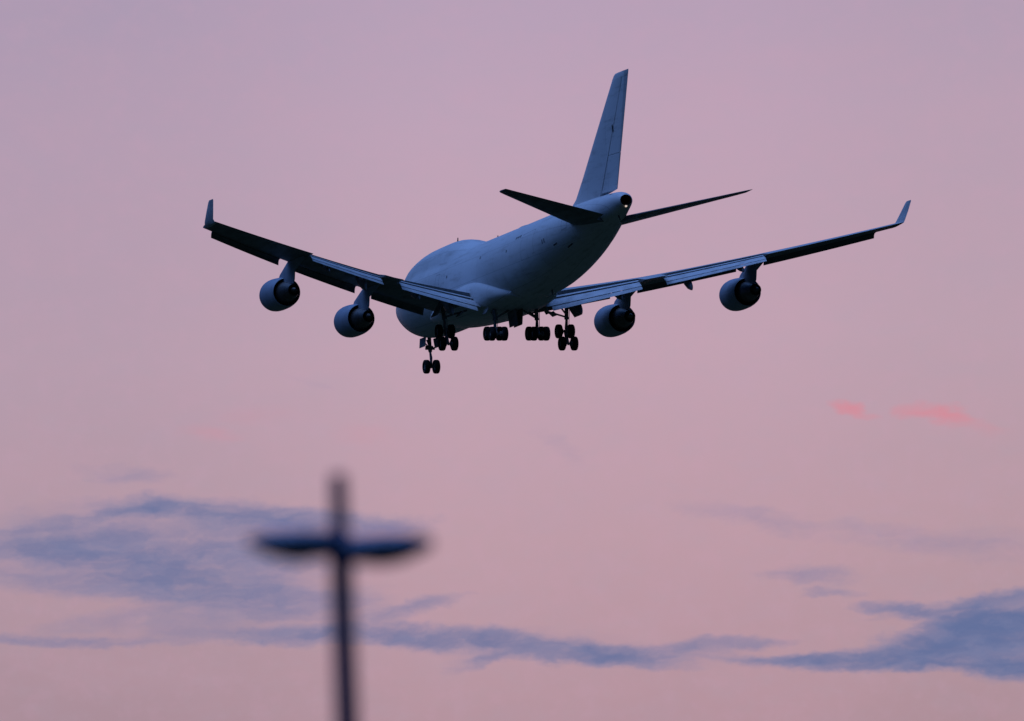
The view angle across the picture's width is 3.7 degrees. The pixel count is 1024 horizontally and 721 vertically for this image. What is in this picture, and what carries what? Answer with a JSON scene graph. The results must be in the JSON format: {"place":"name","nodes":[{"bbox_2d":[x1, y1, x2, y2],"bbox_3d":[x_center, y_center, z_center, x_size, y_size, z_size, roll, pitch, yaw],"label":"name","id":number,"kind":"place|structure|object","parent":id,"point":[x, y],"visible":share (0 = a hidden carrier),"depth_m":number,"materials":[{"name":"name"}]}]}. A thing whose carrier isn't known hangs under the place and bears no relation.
{"place":"outdoors","nodes":[
{"label":"outdoors","id":0,"kind":"place"},
{"bbox_2d":[248,473,432,720],"bbox_3d":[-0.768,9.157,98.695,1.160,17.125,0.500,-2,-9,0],"label":"lamp post","id":1,"kind":"object","parent":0,"point":[340,547],"visible":1,"depth_m":99.87,"materials":[{"name":"metal"}]},
{"bbox_2d":[0,0,1023,720],"label":"sky","id":2,"kind":"structure","parent":0,"point":[804,502],"materials":[{"name":"pink"}]},
{"bbox_2d":[203,69,910,373],"bbox_3d":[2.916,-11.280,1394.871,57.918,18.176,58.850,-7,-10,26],"label":"airliner","id":3,"kind":"object","parent":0,"point":[513,278],"visible":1,"depth_m":1396.89,"materials":[{"name":"white paint"}]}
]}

